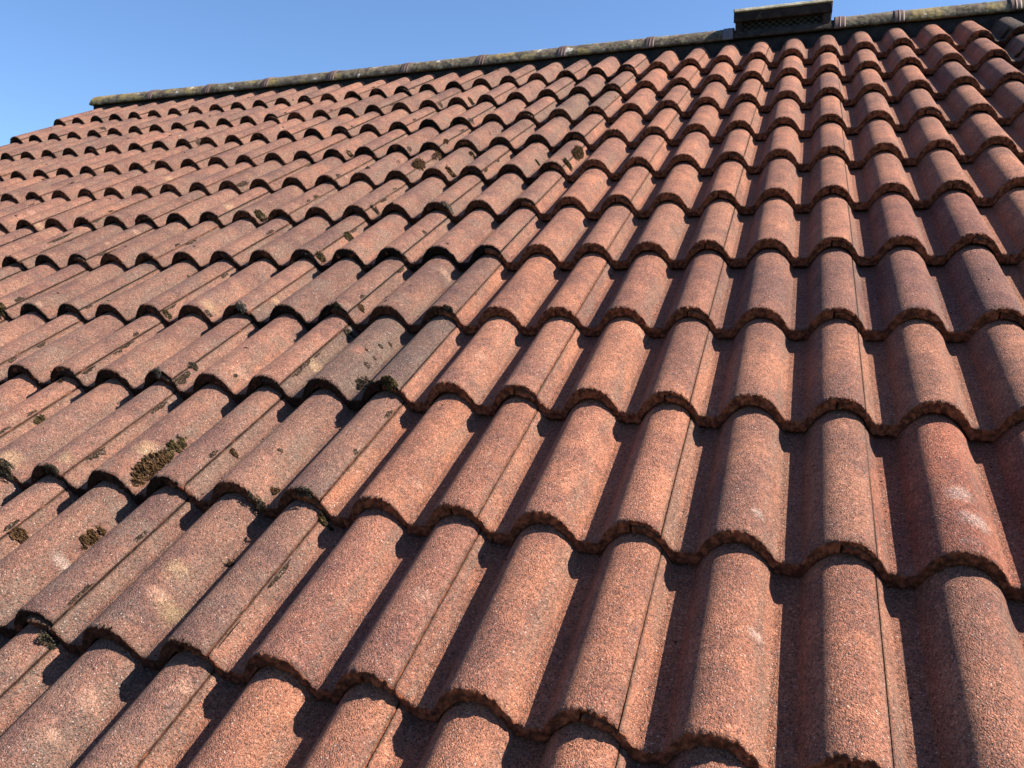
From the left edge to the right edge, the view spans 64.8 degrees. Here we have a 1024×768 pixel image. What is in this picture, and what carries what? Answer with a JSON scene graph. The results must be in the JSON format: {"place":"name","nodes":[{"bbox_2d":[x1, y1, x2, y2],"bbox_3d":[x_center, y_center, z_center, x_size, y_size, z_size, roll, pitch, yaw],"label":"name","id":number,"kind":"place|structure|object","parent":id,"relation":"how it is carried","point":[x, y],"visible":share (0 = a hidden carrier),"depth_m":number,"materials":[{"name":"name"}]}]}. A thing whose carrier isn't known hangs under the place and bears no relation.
{"place":"outdoors","nodes":[
{"label":"outdoors","id":0,"kind":"place"},
{"bbox_2d":[0,0,999,145],"label":"sky","id":1,"kind":"structure","parent":0,"point":[57,56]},
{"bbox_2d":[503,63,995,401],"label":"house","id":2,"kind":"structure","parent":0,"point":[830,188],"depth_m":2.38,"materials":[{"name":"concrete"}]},
{"bbox_2d":[0,624,58,697],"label":"roof tile","id":3,"kind":"object","parent":2,"relation":"on","point":[23,652],"visible":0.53,"depth_m":1.24,"materials":[{"name":"concrete"}]},
{"bbox_2d":[0,480,188,637],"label":"roof tile","id":4,"kind":"object","parent":3,"relation":"on","point":[35,579],"visible":0.79,"depth_m":1.43,"materials":[{"name":"concrete"}]},
{"bbox_2d":[46,382,283,504],"bbox_3d":[-0.719,0.105,1.758,0.344,0.078,0.424,2,29,19],"label":"roof tile","id":5,"kind":"object","parent":4,"relation":"on","point":[199,416],"visible":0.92,"depth_m":1.69,"materials":[{"name":"concrete"}]},
{"bbox_2d":[155,313,350,402],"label":"roof tile","id":6,"kind":"object","parent":5,"relation":"on","point":[281,348],"visible":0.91,"depth_m":1.94,"materials":[{"name":"concrete"}]},
{"bbox_2d":[235,255,405,330],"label":"roof tile","id":7,"kind":"object","parent":6,"relation":"on","point":[313,293],"visible":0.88,"depth_m":2.21,"materials":[{"name":"concrete"}]},
{"bbox_2d":[300,209,448,272],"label":"roof tile","id":8,"kind":"object","parent":7,"relation":"on","point":[399,233],"visible":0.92,"depth_m":2.47,"materials":[{"name":"concrete"}]},
{"bbox_2d":[352,173,482,225],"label":"roof tile","id":9,"kind":"object","parent":8,"relation":"on","point":[433,189],"visible":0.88,"depth_m":2.74,"materials":[{"name":"concrete"}]},
{"bbox_2d":[394,143,510,187],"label":"roof tile","id":10,"kind":"object","parent":9,"relation":"on","point":[460,162],"visible":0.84,"depth_m":3.00,"materials":[{"name":"concrete"}]},
{"bbox_2d":[429,117,534,157],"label":"roof tile","id":11,"kind":"object","parent":10,"relation":"on","point":[479,138],"visible":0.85,"depth_m":3.26,"materials":[{"name":"concrete"}]},
{"bbox_2d":[0,638,214,767],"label":"roof tile","id":12,"kind":"object","parent":2,"relation":"on","point":[121,707],"visible":0.77,"depth_m":1.14,"materials":[{"name":"concrete"}]},
{"bbox_2d":[26,492,324,670],"bbox_3d":[-0.536,0.301,1.396,0.344,0.078,0.423,2,29,19],"label":"roof tile","id":13,"kind":"object","parent":12,"relation":"on","point":[182,584],"visible":0.86,"depth_m":1.31,"materials":[{"name":"concrete"}]},
{"bbox_2d":[163,387,404,517],"bbox_3d":[-0.435,0.115,1.660,0.344,0.078,0.424,2,29,20],"label":"roof tile","id":14,"kind":"object","parent":13,"relation":"on","point":[307,443],"visible":0.84,"depth_m":1.58,"materials":[{"name":"concrete"}]},
{"bbox_2d":[261,314,457,409],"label":"roof tile","id":15,"kind":"object","parent":14,"relation":"on","point":[342,361],"visible":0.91,"depth_m":1.84,"materials":[{"name":"concrete"}]},
{"bbox_2d":[331,252,502,332],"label":"roof tile","id":16,"kind":"object","parent":15,"relation":"on","point":[432,280],"visible":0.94,"depth_m":2.11,"materials":[{"name":"concrete"}]},
{"bbox_2d":[389,205,536,270],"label":"roof tile","id":17,"kind":"object","parent":16,"relation":"on","point":[478,230],"visible":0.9,"depth_m":2.38,"materials":[{"name":"concrete"}]},
{"bbox_2d":[434,168,562,223],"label":"roof tile","id":18,"kind":"object","parent":17,"relation":"on","point":[505,194],"visible":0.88,"depth_m":2.65,"materials":[{"name":"concrete"}]},
{"bbox_2d":[469,138,585,186],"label":"roof tile","id":19,"kind":"object","parent":18,"relation":"on","point":[528,165],"visible":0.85,"depth_m":2.90,"materials":[{"name":"concrete"}]},
{"bbox_2d":[498,112,604,155],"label":"roof tile","id":20,"kind":"object","parent":19,"relation":"on","point":[555,132],"visible":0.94,"depth_m":3.16,"materials":[{"name":"concrete"}]},
{"bbox_2d":[523,89,620,128],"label":"roof tile","id":21,"kind":"object","parent":20,"relation":"on","point":[576,106],"visible":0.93,"depth_m":3.43,"materials":[{"name":"tile"}]},
{"bbox_2d":[138,666,399,767],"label":"roof tile","id":22,"kind":"object","parent":2,"relation":"on","point":[270,717],"visible":0.71,"depth_m":1.07,"materials":[{"name":"concrete"}]},
{"bbox_2d":[183,507,480,703],"bbox_3d":[-0.252,0.310,1.298,0.344,0.078,0.425,2,29,19],"label":"roof tile","id":23,"kind":"object","parent":22,"relation":"on","point":[324,597],"visible":0.84,"depth_m":1.22,"materials":[{"name":"concrete"}]},
{"bbox_2d":[297,392,538,535],"bbox_3d":[-0.153,0.128,1.558,0.344,0.078,0.423,2,29,20],"label":"roof tile","id":24,"kind":"object","parent":23,"relation":"on","point":[421,473],"visible":0.87,"depth_m":1.48,"materials":[{"name":"concrete"}]},
{"bbox_2d":[381,315,576,415],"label":"roof tile","id":25,"kind":"object","parent":24,"relation":"on","point":[491,365],"visible":0.88,"depth_m":1.75,"materials":[{"name":"concrete"}]},
{"bbox_2d":[438,251,607,335],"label":"roof tile","id":26,"kind":"object","parent":25,"relation":"on","point":[530,286],"visible":0.89,"depth_m":2.01,"materials":[{"name":"concrete"}]},
{"bbox_2d":[485,201,631,270],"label":"roof tile","id":27,"kind":"object","parent":26,"relation":"on","point":[558,235],"visible":0.88,"depth_m":2.28,"materials":[{"name":"concrete"}]},
{"bbox_2d":[521,163,649,220],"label":"roof tile","id":28,"kind":"object","parent":27,"relation":"on","point":[592,187],"visible":0.89,"depth_m":2.54,"materials":[{"name":"concrete"}]},
{"bbox_2d":[550,133,664,181],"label":"roof tile","id":29,"kind":"object","parent":28,"relation":"on","point":[610,155],"visible":0.81,"depth_m":2.79,"materials":[{"name":"concrete"}]},
{"bbox_2d":[573,106,677,150],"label":"roof tile","id":30,"kind":"object","parent":29,"relation":"on","point":[628,127],"visible":0.86,"depth_m":3.06,"materials":[{"name":"concrete"}]},
{"bbox_2d":[593,83,688,123],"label":"roof tile","id":31,"kind":"object","parent":30,"relation":"on","point":[646,102],"visible":0.88,"depth_m":3.33,"materials":[{"name":"tile"}]},
{"bbox_2d":[366,701,620,767],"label":"roof tile","id":32,"kind":"object","parent":2,"relation":"on","point":[468,734],"visible":0.52,"depth_m":1.00,"materials":[{"name":"concrete"}]},
{"bbox_2d":[363,522,661,742],"bbox_3d":[0.031,0.321,1.198,0.344,0.078,0.424,2,29,19],"label":"roof tile","id":33,"kind":"object","parent":32,"relation":"on","point":[539,631],"visible":0.91,"depth_m":1.12,"materials":[{"name":"concrete"}]},
{"bbox_2d":[452,396,690,554],"bbox_3d":[0.130,0.137,1.458,0.344,0.078,0.423,2,29,20],"label":"roof tile","id":34,"kind":"object","parent":33,"relation":"on","point":[592,476],"visible":0.91,"depth_m":1.38,"materials":[{"name":"concrete"}]},
{"bbox_2d":[514,313,708,423],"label":"roof tile","id":35,"kind":"object","parent":34,"relation":"on","point":[614,370],"visible":0.82,"depth_m":1.65,"materials":[{"name":"concrete"}]},
{"bbox_2d":[556,244,723,337],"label":"roof tile","id":36,"kind":"object","parent":35,"relation":"on","point":[652,293],"visible":0.9,"depth_m":1.91,"materials":[{"name":"concrete"}]},
{"bbox_2d":[590,195,734,268],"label":"roof tile","id":37,"kind":"object","parent":36,"relation":"on","point":[672,234],"visible":0.88,"depth_m":2.18,"materials":[{"name":"concrete"}]},
{"bbox_2d":[616,157,743,218],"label":"roof tile","id":38,"kind":"object","parent":37,"relation":"on","point":[682,184],"visible":0.9,"depth_m":2.44,"materials":[{"name":"concrete"}]},
{"bbox_2d":[636,126,750,177],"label":"roof tile","id":39,"kind":"object","parent":38,"relation":"on","point":[694,147],"visible":0.86,"depth_m":2.70,"materials":[{"name":"concrete"}]},
{"bbox_2d":[652,99,755,145],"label":"roof tile","id":40,"kind":"object","parent":39,"relation":"on","point":[710,122],"visible":0.89,"depth_m":2.96,"materials":[{"name":"concrete"}]},
{"bbox_2d":[666,76,761,117],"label":"roof tile","id":41,"kind":"object","parent":40,"relation":"on","point":[718,97],"visible":0.91,"depth_m":3.23,"materials":[{"name":"tile"}]},
{"bbox_2d":[93,11,1023,108],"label":"ridge filler","id":42,"kind":"object","parent":2,"relation":"on","point":[877,33],"visible":0.29,"depth_m":4.11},
{"bbox_2d":[722,0,845,40],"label":"ridge vent","id":43,"kind":"object","parent":42,"relation":"on","point":[786,19],"visible":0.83,"depth_m":3.94,"materials":[{"name":"concrete"}]},
{"bbox_2d":[894,0,1015,23],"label":"ridge tile","id":44,"kind":"object","parent":42,"relation":"on","point":[945,12],"visible":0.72,"depth_m":3.69,"materials":[{"name":"concrete"}]},
{"bbox_2d":[615,744,849,767],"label":"roof tile","id":45,"kind":"object","parent":2,"relation":"on","point":[700,756],"visible":0.19,"depth_m":0.93,"materials":[{"name":"tile"}]},
{"bbox_2d":[581,542,892,767],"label":"roof tile","id":46,"kind":"object","parent":45,"relation":"on","point":[782,671],"visible":0.84,"depth_m":1.02,"materials":[{"name":"concrete"}]},
{"bbox_2d":[632,402,876,576],"bbox_3d":[0.412,0.149,1.358,0.344,0.078,0.423,2,29,20],"label":"roof tile","id":47,"kind":"object","parent":46,"relation":"on","point":[781,510],"visible":0.87,"depth_m":1.28,"materials":[{"name":"concrete"}]},
{"bbox_2d":[666,311,864,432],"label":"roof tile","id":48,"kind":"object","parent":47,"relation":"on","point":[750,364],"visible":0.81,"depth_m":1.55,"materials":[{"name":"concrete"}]},
{"bbox_2d":[688,241,857,340],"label":"roof tile","id":49,"kind":"object","parent":48,"relation":"on","point":[808,300],"visible":0.89,"depth_m":1.81,"materials":[{"name":"concrete"}]},
{"bbox_2d":[706,189,851,267],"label":"roof tile","id":50,"kind":"object","parent":49,"relation":"on","point":[778,223],"visible":0.83,"depth_m":2.08,"materials":[{"name":"concrete"}]},
{"bbox_2d":[719,150,847,214],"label":"roof tile","id":51,"kind":"object","parent":50,"relation":"on","point":[799,191],"visible":0.86,"depth_m":2.34,"materials":[{"name":"concrete"}]},
{"bbox_2d":[729,118,844,173],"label":"roof tile","id":52,"kind":"object","parent":51,"relation":"on","point":[797,151],"visible":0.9,"depth_m":2.61,"materials":[{"name":"concrete"}]},
{"bbox_2d":[737,92,841,140],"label":"roof tile","id":53,"kind":"object","parent":52,"relation":"on","point":[797,118],"visible":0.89,"depth_m":2.87,"materials":[{"name":"concrete"}]},
{"bbox_2d":[744,70,839,111],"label":"roof tile","id":54,"kind":"object","parent":53,"relation":"on","point":[794,87],"visible":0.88,"depth_m":3.13,"materials":[{"name":"tile"}]},
{"bbox_2d":[750,50,837,87],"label":"roof tile","id":55,"kind":"object","parent":54,"relation":"on","point":[770,77],"visible":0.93,"depth_m":3.40,"materials":[{"name":"tile"}]},
{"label":"roof tile","id":56,"kind":"object","parent":2,"relation":"on","visible":0},
{"bbox_2d":[0,314,8,322],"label":"roof tile","id":57,"kind":"object","parent":56,"relation":"on","point":[4,318],"visible":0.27,"depth_m":2.46,"materials":[{"name":"concrete"}]},
{"bbox_2d":[0,261,88,309],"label":"roof tile","id":58,"kind":"object","parent":57,"relation":"on","point":[19,287],"visible":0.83,"depth_m":2.66,"materials":[{"name":"concrete"}]},
{"bbox_2d":[11,221,154,270],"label":"roof tile","id":59,"kind":"object","parent":58,"relation":"on","point":[88,245],"visible":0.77,"depth_m":2.87,"materials":[{"name":"concrete"}]},
{"bbox_2d":[81,188,207,230],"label":"roof tile","id":60,"kind":"object","parent":59,"relation":"on","point":[152,208],"visible":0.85,"depth_m":3.13,"materials":[{"name":"concrete"}]},
{"bbox_2d":[139,161,252,197],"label":"roof tile","id":61,"kind":"object","parent":60,"relation":"on","point":[205,177],"visible":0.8,"depth_m":3.39,"materials":[{"name":"concrete"}]},
{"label":"roof tile","id":62,"kind":"object","parent":2,"relation":"on","visible":0},
{"bbox_2d":[0,473,67,539],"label":"roof tile","id":63,"kind":"object","parent":62,"relation":"on","point":[18,505],"visible":0.52,"depth_m":1.59,"materials":[{"name":"concrete"}]},
{"bbox_2d":[0,378,175,490],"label":"roof tile","id":64,"kind":"object","parent":63,"relation":"on","point":[85,425],"visible":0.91,"depth_m":1.79,"materials":[{"name":"concrete"}]},
{"bbox_2d":[59,312,252,395],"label":"roof tile","id":65,"kind":"object","parent":64,"relation":"on","point":[163,347],"visible":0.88,"depth_m":2.04,"materials":[{"name":"concrete"}]},
{"bbox_2d":[146,257,315,327],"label":"roof tile","id":66,"kind":"object","parent":65,"relation":"on","point":[256,284],"visible":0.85,"depth_m":2.30,"materials":[{"name":"concrete"}]},
{"bbox_2d":[219,212,366,271],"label":"roof tile","id":67,"kind":"object","parent":66,"relation":"on","point":[315,233],"visible":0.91,"depth_m":2.57,"materials":[{"name":"concrete"}]},
{"bbox_2d":[278,177,406,226],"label":"roof tile","id":68,"kind":"object","parent":67,"relation":"on","point":[332,206],"visible":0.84,"depth_m":2.84,"materials":[{"name":"concrete"}]},
{"bbox_2d":[324,147,439,190],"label":"roof tile","id":69,"kind":"object","parent":68,"relation":"on","point":[376,175],"visible":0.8,"depth_m":3.10,"materials":[{"name":"concrete"}]},
{"bbox_2d":[363,122,469,160],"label":"roof tile","id":70,"kind":"object","parent":69,"relation":"on","point":[413,144],"visible":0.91,"depth_m":3.36,"materials":[{"name":"concrete"}]},
{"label":"roof tile","id":71,"kind":"object","parent":2,"relation":"on","visible":0},
{"bbox_2d":[850,564,1023,767],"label":"roof tile","id":72,"kind":"object","parent":71,"relation":"on","point":[952,639],"visible":0.69,"depth_m":0.97,"materials":[{"name":"concrete"}]},
{"bbox_2d":[842,412,1023,600],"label":"roof tile","id":73,"kind":"object","parent":72,"relation":"on","point":[952,498],"visible":0.87,"depth_m":1.21,"materials":[{"name":"concrete"}]},
{"bbox_2d":[838,317,1023,441],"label":"roof tile","id":74,"kind":"object","parent":73,"relation":"on","point":[973,386],"visible":0.81,"depth_m":1.46,"materials":[{"name":"concrete"}]},
{"bbox_2d":[835,241,1023,342],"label":"roof tile","id":75,"kind":"object","parent":74,"relation":"on","point":[901,283],"visible":0.87,"depth_m":1.71,"materials":[{"name":"concrete"}]},
{"bbox_2d":[832,187,994,265],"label":"roof tile","id":76,"kind":"object","parent":75,"relation":"on","point":[945,226],"visible":0.91,"depth_m":1.98,"materials":[{"name":"concrete"}]},
{"bbox_2d":[831,146,971,210],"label":"roof tile","id":77,"kind":"object","parent":76,"relation":"on","point":[930,177],"visible":0.86,"depth_m":2.25,"materials":[{"name":"concrete"}]},
{"bbox_2d":[829,112,954,168],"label":"roof tile","id":78,"kind":"object","parent":77,"relation":"on","point":[922,136],"visible":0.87,"depth_m":2.51,"materials":[{"name":"concrete"}]},
{"bbox_2d":[828,85,940,134],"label":"roof tile","id":79,"kind":"object","parent":78,"relation":"on","point":[914,104],"visible":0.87,"depth_m":2.77,"materials":[{"name":"concrete"}]},
{"bbox_2d":[827,62,929,106],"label":"roof tile","id":80,"kind":"object","parent":79,"relation":"on","point":[907,76],"visible":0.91,"depth_m":3.03,"materials":[{"name":"tile"}]},
{"bbox_2d":[827,43,919,81],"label":"roof tile","id":81,"kind":"object","parent":80,"relation":"on","point":[894,60],"visible":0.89,"depth_m":3.30,"materials":[{"name":"tile"}]},
{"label":"roof tile","id":82,"kind":"object","parent":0,"visible":0},
{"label":"roof tile","id":83,"kind":"object","parent":82,"relation":"on","visible":0},
{"bbox_2d":[0,262,24,280],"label":"roof tile","id":84,"kind":"object","parent":83,"relation":"on","point":[11,270],"visible":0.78,"depth_m":2.82,"materials":[{"name":"concrete"}]},
{"bbox_2d":[0,223,93,268],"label":"roof tile","id":85,"kind":"object","parent":84,"relation":"on","point":[24,248],"visible":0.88,"depth_m":3.00,"materials":[{"name":"concrete"}]},
{"bbox_2d":[23,192,149,232],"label":"roof tile","id":86,"kind":"object","parent":85,"relation":"on","point":[90,212],"visible":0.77,"depth_m":3.22,"materials":[{"name":"concrete"}]},
{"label":"roof tile","id":87,"kind":"object","parent":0,"visible":0},
{"label":"roof tile","id":88,"kind":"object","parent":87,"relation":"on","visible":0},
{"bbox_2d":[994,256,1023,328],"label":"roof tile","id":89,"kind":"object","parent":88,"relation":"on","point":[1013,274],"visible":0.39,"depth_m":1.77,"materials":[{"name":"concrete"}]},
{"bbox_2d":[970,186,1023,263],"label":"roof tile","id":90,"kind":"object","parent":89,"relation":"on","point":[1003,217],"visible":0.73,"depth_m":1.95,"materials":[{"name":"concrete"}]},
{"bbox_2d":[952,144,1023,206],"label":"roof tile","id":91,"kind":"object","parent":90,"relation":"on","point":[997,170],"visible":0.78,"depth_m":2.17,"materials":[{"name":"concrete"}]},
{"bbox_2d":[937,110,1023,163],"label":"roof tile","id":92,"kind":"object","parent":91,"relation":"on","point":[975,134],"visible":0.75,"depth_m":2.44,"materials":[{"name":"concrete"}]},
{"bbox_2d":[925,78,1023,128],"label":"roof tile","id":93,"kind":"object","parent":92,"relation":"on","point":[960,102],"visible":0.86,"depth_m":2.67,"materials":[{"name":"tile"}]},
{"bbox_2d":[915,55,1023,99],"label":"roof tile","id":94,"kind":"object","parent":93,"relation":"on","point":[990,75],"visible":0.83,"depth_m":2.93,"materials":[{"name":"tile"}]},
{"bbox_2d":[907,36,1007,74],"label":"roof tile","id":95,"kind":"object","parent":94,"relation":"on","point":[978,51],"visible":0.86,"depth_m":3.20,"materials":[{"name":"tile"}]},
{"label":"roof tile","id":96,"kind":"object","parent":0,"visible":0},
{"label":"roof tile","id":97,"kind":"object","parent":96,"relation":"on","visible":0},
{"bbox_2d":[0,311,82,364],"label":"roof tile","id":98,"kind":"object","parent":97,"relation":"on","point":[24,333],"visible":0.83,"depth_m":2.31,"materials":[{"name":"concrete"}]},
{"bbox_2d":[0,260,159,321],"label":"roof tile","id":99,"kind":"object","parent":98,"relation":"on","point":[79,292],"visible":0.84,"depth_m":2.50,"materials":[{"name":"concrete"}]},
{"bbox_2d":[74,219,219,270],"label":"roof tile","id":100,"kind":"object","parent":99,"relation":"on","point":[154,243],"visible":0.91,"depth_m":2.76,"materials":[{"name":"concrete"}]},
{"bbox_2d":[142,185,269,228],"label":"roof tile","id":101,"kind":"object","parent":100,"relation":"on","point":[230,198],"visible":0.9,"depth_m":3.03,"materials":[{"name":"concrete"}]},
{"bbox_2d":[196,157,311,195],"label":"roof tile","id":102,"kind":"object","parent":101,"relation":"on","point":[267,173],"visible":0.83,"depth_m":3.29,"materials":[{"name":"concrete"}]},
{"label":"roof tile","id":103,"kind":"object","parent":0,"visible":0},
{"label":"roof tile","id":104,"kind":"object","parent":103,"relation":"on","visible":0},
{"bbox_2d":[0,373,79,437],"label":"roof tile","id":105,"kind":"object","parent":104,"relation":"on","point":[28,395],"visible":0.84,"depth_m":1.97,"materials":[{"name":"concrete"}]},
{"bbox_2d":[0,312,162,388],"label":"roof tile","id":106,"kind":"object","parent":105,"relation":"on","point":[78,348],"visible":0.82,"depth_m":2.14,"materials":[{"name":"concrete"}]},
{"bbox_2d":[65,258,234,324],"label":"roof tile","id":107,"kind":"object","parent":106,"relation":"on","point":[159,290],"visible":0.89,"depth_m":2.40,"materials":[{"name":"concrete"}]},
{"bbox_2d":[144,215,290,270],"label":"roof tile","id":108,"kind":"object","parent":107,"relation":"on","point":[232,240],"visible":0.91,"depth_m":2.67,"materials":[{"name":"concrete"}]},
{"bbox_2d":[207,181,336,227],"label":"roof tile","id":109,"kind":"object","parent":108,"relation":"on","point":[290,199],"visible":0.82,"depth_m":2.94,"materials":[{"name":"concrete"}]},
{"bbox_2d":[258,152,374,193],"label":"roof tile","id":110,"kind":"object","parent":109,"relation":"on","point":[332,167],"visible":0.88,"depth_m":3.19,"materials":[{"name":"concrete"}]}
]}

